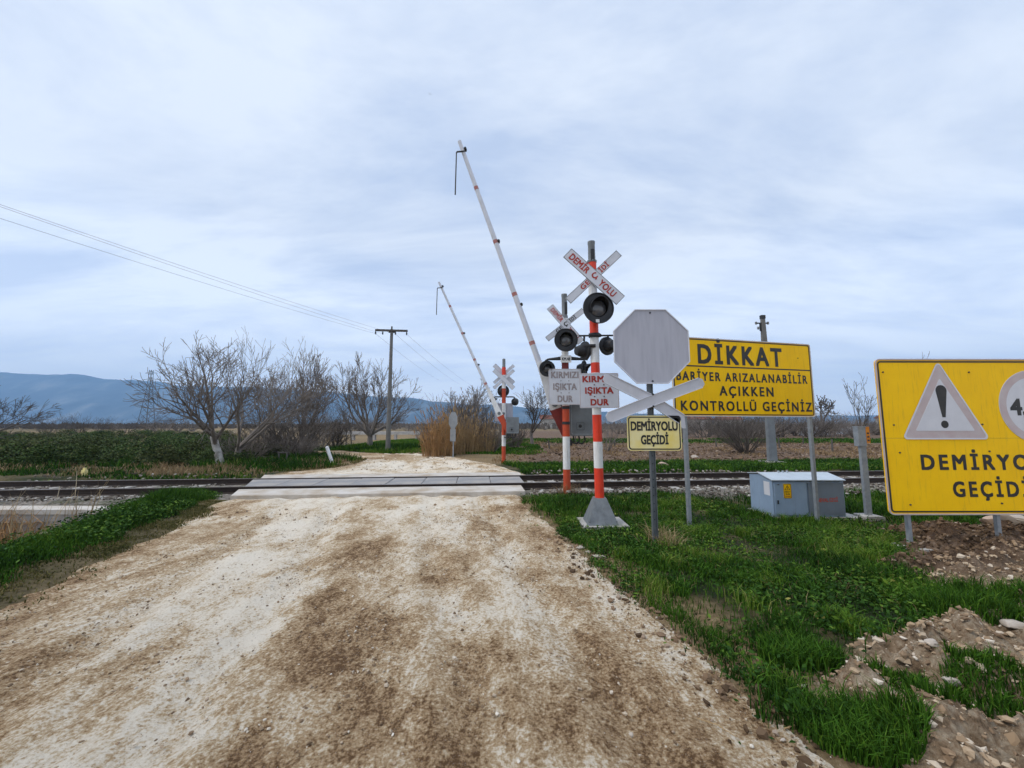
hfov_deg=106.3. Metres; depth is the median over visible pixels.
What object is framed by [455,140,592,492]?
barrier signal
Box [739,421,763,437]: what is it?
hedge bush
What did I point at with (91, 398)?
mountains
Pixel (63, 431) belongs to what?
scrub bush
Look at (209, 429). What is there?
bare tree
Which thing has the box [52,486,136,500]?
sleeper
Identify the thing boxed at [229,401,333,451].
bare bush
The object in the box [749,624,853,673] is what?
grass tuft
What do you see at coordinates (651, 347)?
octagon sign
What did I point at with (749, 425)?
hedge bush
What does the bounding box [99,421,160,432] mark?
hedge bush
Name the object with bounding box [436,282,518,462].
barrier signal
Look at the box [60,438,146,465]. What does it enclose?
scrub bush
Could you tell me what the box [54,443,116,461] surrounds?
scrub bush
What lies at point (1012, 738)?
soil clods
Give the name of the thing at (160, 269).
power wire
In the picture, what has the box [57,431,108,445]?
scrub bush
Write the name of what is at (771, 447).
railway mast
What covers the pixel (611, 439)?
bare bush
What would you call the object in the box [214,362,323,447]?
bare tree
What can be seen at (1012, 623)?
stone
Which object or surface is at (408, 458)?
path
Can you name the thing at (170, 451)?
scrub bush
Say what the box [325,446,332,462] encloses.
marker post
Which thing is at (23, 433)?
scrub bush
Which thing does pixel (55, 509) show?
culvert wall
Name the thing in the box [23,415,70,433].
bare bush
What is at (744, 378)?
warning board
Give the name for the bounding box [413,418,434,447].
bare bush
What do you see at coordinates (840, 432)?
hedge bush
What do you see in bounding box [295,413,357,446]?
bare bush
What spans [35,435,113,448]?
scrub bush
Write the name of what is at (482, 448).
reed clump
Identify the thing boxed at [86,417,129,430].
hedge bush
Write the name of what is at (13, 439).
scrub bush
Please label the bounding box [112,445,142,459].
scrub bush
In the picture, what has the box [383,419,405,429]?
hedge bush
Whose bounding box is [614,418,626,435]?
hedge bush
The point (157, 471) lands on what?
dry grass
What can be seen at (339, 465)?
lane turf
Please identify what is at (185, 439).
scrub bush
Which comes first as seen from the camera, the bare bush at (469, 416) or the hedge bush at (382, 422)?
the bare bush at (469, 416)
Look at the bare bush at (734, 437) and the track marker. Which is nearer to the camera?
the track marker
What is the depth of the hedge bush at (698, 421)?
49.22 m
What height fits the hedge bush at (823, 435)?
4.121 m
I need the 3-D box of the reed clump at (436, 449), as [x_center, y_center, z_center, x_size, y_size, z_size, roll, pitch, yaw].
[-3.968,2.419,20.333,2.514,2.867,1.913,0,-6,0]
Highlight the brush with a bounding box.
[0,421,873,428]
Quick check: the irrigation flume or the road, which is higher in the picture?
the irrigation flume
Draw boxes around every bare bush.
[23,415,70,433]
[54,411,101,433]
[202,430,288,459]
[204,415,303,455]
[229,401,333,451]
[242,387,356,451]
[260,428,324,456]
[270,431,326,455]
[291,401,359,447]
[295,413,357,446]
[413,393,486,445]
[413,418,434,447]
[424,392,498,450]
[441,396,499,442]
[464,413,526,450]
[499,420,535,447]
[602,416,626,450]
[703,416,795,453]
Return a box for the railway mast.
[755,315,785,462]
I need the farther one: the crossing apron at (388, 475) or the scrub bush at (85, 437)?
the scrub bush at (85, 437)
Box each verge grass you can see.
[501,457,883,474]
[520,486,1023,529]
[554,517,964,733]
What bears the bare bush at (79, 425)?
on the ground at (974, 726)
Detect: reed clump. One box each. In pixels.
[413,406,460,456]
[430,400,471,454]
[448,404,484,453]
[460,407,498,451]
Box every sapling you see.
[340,406,353,443]
[345,406,355,441]
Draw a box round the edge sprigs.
[520,504,903,748]
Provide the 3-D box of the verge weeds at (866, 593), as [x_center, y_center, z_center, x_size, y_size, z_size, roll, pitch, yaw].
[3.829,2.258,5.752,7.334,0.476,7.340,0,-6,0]
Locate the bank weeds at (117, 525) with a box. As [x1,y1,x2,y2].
[0,490,222,568]
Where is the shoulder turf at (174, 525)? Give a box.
[0,499,225,619]
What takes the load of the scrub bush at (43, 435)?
on the ground at (974, 726)
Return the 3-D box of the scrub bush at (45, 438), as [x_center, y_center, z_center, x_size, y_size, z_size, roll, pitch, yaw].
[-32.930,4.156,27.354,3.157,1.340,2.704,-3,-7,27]
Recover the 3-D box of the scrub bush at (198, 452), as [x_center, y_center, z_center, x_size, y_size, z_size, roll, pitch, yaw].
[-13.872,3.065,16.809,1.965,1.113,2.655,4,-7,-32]
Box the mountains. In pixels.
[0,372,877,423]
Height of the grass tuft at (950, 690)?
0.317 m
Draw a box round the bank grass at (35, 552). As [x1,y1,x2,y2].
[0,484,218,588]
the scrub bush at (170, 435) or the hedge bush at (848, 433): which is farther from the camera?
the hedge bush at (848, 433)
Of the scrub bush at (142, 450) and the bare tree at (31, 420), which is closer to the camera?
the scrub bush at (142, 450)
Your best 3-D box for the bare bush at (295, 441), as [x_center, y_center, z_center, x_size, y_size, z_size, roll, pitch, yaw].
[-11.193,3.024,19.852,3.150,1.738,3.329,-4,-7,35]
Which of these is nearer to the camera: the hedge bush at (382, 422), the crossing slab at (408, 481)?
the crossing slab at (408, 481)
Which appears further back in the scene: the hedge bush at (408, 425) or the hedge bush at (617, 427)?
the hedge bush at (408, 425)
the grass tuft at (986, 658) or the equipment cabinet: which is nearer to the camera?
the grass tuft at (986, 658)
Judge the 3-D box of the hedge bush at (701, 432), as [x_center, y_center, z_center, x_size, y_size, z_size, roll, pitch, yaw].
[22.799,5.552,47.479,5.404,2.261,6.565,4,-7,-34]
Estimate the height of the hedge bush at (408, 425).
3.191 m
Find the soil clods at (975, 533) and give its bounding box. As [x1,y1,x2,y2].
[874,517,1023,568]
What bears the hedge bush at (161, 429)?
on the ground at (974, 726)
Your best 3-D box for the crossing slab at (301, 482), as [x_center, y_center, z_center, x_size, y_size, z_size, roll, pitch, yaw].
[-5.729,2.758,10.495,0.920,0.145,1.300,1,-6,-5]
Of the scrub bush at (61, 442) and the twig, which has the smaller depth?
the twig
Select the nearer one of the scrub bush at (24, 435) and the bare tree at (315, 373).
the bare tree at (315, 373)
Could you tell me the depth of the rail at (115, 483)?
11.24 m
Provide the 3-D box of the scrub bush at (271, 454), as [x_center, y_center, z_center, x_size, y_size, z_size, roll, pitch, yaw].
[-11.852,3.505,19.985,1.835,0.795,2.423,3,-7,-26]
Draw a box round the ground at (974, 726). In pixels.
[0,424,1023,767]
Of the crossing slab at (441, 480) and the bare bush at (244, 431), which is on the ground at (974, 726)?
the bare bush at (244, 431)
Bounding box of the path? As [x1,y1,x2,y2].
[319,451,429,461]
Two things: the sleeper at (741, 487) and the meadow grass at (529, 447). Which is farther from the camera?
the meadow grass at (529, 447)
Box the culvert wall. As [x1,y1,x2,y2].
[0,506,106,537]
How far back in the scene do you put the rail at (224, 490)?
9.99 m
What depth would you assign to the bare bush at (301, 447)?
19.21 m
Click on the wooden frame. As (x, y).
(283, 452)
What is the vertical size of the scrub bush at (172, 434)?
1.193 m
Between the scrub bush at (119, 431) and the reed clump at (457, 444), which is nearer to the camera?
the reed clump at (457, 444)
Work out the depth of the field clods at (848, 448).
22.77 m
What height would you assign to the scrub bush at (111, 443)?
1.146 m
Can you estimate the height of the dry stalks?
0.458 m
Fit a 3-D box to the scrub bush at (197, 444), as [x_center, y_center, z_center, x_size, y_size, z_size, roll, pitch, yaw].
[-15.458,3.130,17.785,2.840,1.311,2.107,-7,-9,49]
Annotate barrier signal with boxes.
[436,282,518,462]
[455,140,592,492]
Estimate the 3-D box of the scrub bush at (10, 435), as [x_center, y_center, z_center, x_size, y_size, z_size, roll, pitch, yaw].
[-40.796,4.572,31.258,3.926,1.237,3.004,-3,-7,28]
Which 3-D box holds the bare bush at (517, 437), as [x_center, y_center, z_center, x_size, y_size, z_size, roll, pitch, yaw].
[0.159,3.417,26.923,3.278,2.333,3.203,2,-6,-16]
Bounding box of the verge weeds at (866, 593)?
[520,491,952,728]
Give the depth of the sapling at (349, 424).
30.06 m
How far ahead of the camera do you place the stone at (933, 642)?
2.55 m
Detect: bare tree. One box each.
[0,385,60,440]
[120,330,286,464]
[201,327,335,458]
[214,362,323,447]
[278,346,346,436]
[320,351,423,445]
[443,378,494,421]
[513,383,552,443]
[805,395,835,426]
[843,372,876,425]
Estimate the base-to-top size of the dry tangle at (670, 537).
0.344 m
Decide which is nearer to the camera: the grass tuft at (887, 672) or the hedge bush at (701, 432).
the grass tuft at (887, 672)
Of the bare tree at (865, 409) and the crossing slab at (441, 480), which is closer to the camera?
the crossing slab at (441, 480)
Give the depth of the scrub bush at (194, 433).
51.76 m
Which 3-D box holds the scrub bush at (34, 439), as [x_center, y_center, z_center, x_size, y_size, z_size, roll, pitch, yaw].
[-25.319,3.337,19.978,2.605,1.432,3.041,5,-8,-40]
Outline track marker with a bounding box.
[81,468,87,475]
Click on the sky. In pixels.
(848, 175)
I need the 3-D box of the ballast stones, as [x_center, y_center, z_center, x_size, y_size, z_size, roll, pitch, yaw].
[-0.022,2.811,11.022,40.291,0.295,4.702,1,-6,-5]
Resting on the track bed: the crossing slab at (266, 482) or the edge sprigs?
the crossing slab at (266, 482)
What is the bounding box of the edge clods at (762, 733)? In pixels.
[540,535,839,767]
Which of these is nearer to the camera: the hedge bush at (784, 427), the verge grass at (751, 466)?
the verge grass at (751, 466)
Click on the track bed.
(48, 502)
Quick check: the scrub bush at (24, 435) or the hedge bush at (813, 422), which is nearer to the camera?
the scrub bush at (24, 435)
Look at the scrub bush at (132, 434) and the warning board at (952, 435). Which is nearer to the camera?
the warning board at (952, 435)
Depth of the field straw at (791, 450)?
22.92 m
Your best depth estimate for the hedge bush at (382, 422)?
102.88 m
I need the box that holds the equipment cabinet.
[747,471,861,519]
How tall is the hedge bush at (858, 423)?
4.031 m
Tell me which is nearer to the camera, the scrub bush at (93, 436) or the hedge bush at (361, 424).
the scrub bush at (93, 436)
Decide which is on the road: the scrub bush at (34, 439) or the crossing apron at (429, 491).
the crossing apron at (429, 491)
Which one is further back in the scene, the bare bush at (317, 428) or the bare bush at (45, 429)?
the bare bush at (45, 429)
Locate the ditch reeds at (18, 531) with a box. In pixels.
[0,473,113,544]
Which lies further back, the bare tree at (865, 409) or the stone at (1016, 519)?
the bare tree at (865, 409)
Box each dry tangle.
[550,482,586,495]
[624,522,695,550]
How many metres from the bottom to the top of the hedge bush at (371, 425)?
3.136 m
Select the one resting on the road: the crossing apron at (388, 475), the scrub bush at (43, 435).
the crossing apron at (388, 475)
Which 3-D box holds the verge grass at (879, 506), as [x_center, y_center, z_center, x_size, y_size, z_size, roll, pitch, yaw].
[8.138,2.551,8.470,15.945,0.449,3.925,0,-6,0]
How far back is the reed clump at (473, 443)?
21.57 m
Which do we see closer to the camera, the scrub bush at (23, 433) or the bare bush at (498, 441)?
the bare bush at (498, 441)
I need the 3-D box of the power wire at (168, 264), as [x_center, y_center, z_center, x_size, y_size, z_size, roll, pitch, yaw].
[-12.621,-4.605,13.361,0.009,0.830,23.023,-3,-6,23]
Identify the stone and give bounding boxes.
[924,638,938,646]
[941,676,961,686]
[979,515,992,523]
[999,619,1023,628]
[1000,515,1023,524]
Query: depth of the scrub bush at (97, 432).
45.18 m
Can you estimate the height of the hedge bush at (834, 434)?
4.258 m
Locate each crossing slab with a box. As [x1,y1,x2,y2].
[246,479,294,485]
[275,479,327,485]
[315,478,361,484]
[349,478,393,484]
[387,478,425,483]
[422,477,457,483]
[457,477,489,482]
[489,477,522,482]
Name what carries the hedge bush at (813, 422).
on the ground at (974, 726)
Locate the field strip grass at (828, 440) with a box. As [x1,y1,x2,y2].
[523,437,880,443]
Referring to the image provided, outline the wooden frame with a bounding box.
[277,452,288,457]
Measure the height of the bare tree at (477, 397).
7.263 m
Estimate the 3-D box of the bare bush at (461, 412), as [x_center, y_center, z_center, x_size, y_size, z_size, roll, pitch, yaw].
[-4.229,2.343,23.754,4.455,3.770,4.800,4,-7,-33]
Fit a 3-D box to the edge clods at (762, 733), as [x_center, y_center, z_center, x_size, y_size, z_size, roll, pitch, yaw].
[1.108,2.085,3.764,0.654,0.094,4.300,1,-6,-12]
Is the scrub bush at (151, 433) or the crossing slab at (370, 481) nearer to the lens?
the crossing slab at (370, 481)
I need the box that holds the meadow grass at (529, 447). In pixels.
[315,438,546,454]
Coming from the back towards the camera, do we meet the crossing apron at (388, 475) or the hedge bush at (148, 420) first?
the hedge bush at (148, 420)
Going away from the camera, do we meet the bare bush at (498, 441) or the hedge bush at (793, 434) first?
the bare bush at (498, 441)
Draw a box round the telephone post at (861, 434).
[852,426,885,520]
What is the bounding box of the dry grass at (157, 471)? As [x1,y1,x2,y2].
[0,455,355,476]
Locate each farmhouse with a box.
[539,415,556,427]
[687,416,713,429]
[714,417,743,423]
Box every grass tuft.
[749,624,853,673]
[780,675,947,767]
[847,653,933,692]
[892,666,988,710]
[902,566,1023,625]
[931,635,1023,719]
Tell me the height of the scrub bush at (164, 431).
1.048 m
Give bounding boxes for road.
[0,453,833,767]
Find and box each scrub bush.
[0,435,48,438]
[0,435,50,461]
[0,435,55,444]
[0,436,95,466]
[0,438,88,461]
[0,440,95,463]
[1,433,30,437]
[5,432,48,436]
[21,432,69,438]
[23,433,75,441]
[26,430,52,435]
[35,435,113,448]
[50,429,82,436]
[54,432,112,443]
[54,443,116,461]
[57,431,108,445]
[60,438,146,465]
[72,429,117,437]
[82,438,130,449]
[87,430,128,439]
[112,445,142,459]
[113,437,179,460]
[113,442,151,456]
[115,432,148,442]
[129,436,173,448]
[129,444,199,465]
[132,429,157,438]
[136,437,204,453]
[149,431,186,442]
[149,438,207,460]
[153,431,184,436]
[162,430,189,437]
[171,441,220,464]
[175,434,227,449]
[181,431,204,436]
[182,449,255,463]
[197,433,245,444]
[213,443,274,457]
[265,445,296,455]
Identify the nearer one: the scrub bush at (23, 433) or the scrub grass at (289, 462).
the scrub grass at (289, 462)
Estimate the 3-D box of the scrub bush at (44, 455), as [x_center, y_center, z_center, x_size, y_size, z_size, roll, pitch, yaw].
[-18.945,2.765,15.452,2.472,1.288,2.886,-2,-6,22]
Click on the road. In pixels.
(48, 725)
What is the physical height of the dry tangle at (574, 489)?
0.485 m
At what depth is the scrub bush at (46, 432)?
53.00 m
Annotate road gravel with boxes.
[201,454,542,520]
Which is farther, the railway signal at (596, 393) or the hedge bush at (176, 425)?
the hedge bush at (176, 425)
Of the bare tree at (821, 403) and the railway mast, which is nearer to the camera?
the railway mast
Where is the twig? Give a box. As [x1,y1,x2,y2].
[697,718,735,736]
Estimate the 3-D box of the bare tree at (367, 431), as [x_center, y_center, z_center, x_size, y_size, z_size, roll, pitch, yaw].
[-10.595,1.091,27.795,7.705,7.290,6.465,0,-6,0]
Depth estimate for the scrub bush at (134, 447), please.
22.46 m
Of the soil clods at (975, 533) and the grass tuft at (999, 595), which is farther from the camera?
the soil clods at (975, 533)
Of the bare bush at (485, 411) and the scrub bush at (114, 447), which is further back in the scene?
the bare bush at (485, 411)
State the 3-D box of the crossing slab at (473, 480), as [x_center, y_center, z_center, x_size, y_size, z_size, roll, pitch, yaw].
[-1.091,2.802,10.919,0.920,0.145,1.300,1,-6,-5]
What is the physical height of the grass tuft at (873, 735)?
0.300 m
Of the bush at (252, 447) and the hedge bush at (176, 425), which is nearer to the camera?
the bush at (252, 447)
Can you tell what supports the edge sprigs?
on the ground at (974, 726)
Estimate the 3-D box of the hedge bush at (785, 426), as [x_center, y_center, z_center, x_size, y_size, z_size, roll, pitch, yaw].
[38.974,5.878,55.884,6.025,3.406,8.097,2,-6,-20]
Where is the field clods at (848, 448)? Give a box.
[512,440,881,462]
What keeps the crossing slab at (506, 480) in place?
on the track bed
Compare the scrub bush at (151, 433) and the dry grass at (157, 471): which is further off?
the scrub bush at (151, 433)
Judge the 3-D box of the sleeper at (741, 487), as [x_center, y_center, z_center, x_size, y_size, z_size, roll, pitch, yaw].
[6.200,3.003,11.573,0.260,0.132,2.500,1,-6,-5]
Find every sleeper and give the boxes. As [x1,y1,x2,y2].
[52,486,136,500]
[706,478,749,488]
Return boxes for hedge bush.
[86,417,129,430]
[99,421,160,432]
[132,411,167,431]
[136,416,189,432]
[157,416,194,431]
[178,417,205,430]
[348,419,373,430]
[350,415,380,430]
[359,419,385,430]
[370,414,396,430]
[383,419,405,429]
[391,420,425,430]
[538,420,553,429]
[603,419,626,433]
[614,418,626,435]
[681,423,728,437]
[687,416,735,436]
[714,417,781,436]
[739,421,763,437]
[742,418,803,436]
[749,417,804,436]
[777,417,797,435]
[778,417,806,435]
[779,407,846,436]
[788,415,843,436]
[790,410,854,436]
[798,410,861,436]
[816,419,852,436]
[828,413,879,437]
[833,409,878,432]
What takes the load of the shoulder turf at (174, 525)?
on the ground at (974, 726)
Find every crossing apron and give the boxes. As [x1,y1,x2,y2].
[230,485,524,499]
[262,472,520,477]
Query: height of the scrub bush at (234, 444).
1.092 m
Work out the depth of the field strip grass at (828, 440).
36.27 m
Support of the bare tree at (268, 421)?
on the ground at (974, 726)
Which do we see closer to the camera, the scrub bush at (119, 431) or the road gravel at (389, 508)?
the road gravel at (389, 508)
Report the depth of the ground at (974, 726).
3.62 m
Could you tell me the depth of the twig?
2.16 m
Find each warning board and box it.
[672,337,819,525]
[874,359,1023,551]
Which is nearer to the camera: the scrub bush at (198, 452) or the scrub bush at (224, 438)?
the scrub bush at (198, 452)
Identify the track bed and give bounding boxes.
[0,476,885,522]
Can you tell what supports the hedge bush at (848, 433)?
on the ground at (974, 726)
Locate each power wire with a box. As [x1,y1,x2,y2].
[0,204,393,333]
[0,218,371,332]
[2,207,378,332]
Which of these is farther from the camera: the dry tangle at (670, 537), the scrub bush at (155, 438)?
the scrub bush at (155, 438)
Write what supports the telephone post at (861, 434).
on the ground at (974, 726)
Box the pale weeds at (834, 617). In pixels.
[529,498,923,683]
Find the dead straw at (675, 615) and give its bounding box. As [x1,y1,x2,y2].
[518,498,829,750]
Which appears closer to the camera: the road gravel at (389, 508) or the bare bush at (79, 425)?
the road gravel at (389, 508)
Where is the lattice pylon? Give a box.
[137,370,159,422]
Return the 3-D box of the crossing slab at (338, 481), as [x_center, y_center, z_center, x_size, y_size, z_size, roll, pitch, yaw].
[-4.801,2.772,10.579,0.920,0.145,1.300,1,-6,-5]
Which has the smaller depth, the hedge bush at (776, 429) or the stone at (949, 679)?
the stone at (949, 679)
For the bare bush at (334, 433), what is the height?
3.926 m
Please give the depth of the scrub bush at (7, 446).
15.99 m
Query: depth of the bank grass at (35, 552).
5.30 m
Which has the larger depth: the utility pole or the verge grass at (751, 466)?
the utility pole
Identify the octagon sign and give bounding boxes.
[449,412,456,457]
[603,309,703,542]
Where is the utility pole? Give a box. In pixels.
[375,326,407,449]
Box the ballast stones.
[0,468,885,501]
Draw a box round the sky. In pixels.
[0,0,1023,415]
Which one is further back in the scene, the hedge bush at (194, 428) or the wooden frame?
the hedge bush at (194, 428)
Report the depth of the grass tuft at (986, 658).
2.32 m
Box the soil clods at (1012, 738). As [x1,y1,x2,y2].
[756,540,1023,767]
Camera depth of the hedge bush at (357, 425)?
63.22 m
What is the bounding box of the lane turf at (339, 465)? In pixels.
[246,454,455,472]
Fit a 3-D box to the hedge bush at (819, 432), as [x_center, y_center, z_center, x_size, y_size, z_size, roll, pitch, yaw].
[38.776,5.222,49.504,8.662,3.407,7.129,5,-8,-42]
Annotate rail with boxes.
[0,471,883,487]
[0,477,884,497]
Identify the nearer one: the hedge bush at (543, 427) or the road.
the road
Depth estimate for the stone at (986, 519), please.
6.58 m
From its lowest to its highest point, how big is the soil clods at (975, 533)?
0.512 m
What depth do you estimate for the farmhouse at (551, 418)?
139.34 m
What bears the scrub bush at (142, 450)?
on the ground at (974, 726)
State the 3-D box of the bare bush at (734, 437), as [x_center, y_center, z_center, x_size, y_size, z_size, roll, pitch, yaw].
[13.704,2.610,22.586,4.979,3.087,5.101,-2,-6,22]
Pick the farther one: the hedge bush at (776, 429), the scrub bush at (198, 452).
the hedge bush at (776, 429)
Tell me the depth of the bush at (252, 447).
18.13 m
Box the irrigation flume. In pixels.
[320,431,421,439]
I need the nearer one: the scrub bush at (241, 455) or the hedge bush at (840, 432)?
the scrub bush at (241, 455)
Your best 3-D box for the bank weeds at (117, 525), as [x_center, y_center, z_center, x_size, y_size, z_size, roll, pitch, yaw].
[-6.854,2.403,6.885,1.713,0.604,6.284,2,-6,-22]
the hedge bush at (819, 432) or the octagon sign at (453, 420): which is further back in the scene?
the hedge bush at (819, 432)
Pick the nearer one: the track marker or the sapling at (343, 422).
the track marker
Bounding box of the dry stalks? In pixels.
[516,491,922,709]
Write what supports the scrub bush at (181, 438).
on the ground at (974, 726)
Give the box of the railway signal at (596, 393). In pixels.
[563,240,628,530]
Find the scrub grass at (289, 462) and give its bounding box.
[0,441,421,479]
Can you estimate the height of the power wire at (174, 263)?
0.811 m
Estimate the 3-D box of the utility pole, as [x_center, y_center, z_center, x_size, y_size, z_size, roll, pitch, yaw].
[-7.514,0.393,23.584,1.989,8.043,0.300,1,-6,-5]
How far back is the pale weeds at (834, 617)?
4.71 m
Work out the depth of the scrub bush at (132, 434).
38.64 m
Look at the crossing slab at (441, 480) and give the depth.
10.84 m
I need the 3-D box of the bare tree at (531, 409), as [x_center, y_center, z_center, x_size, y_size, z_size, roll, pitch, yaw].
[2.417,2.162,30.035,4.761,5.640,3.681,0,-6,0]
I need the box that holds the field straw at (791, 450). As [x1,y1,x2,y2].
[492,437,882,462]

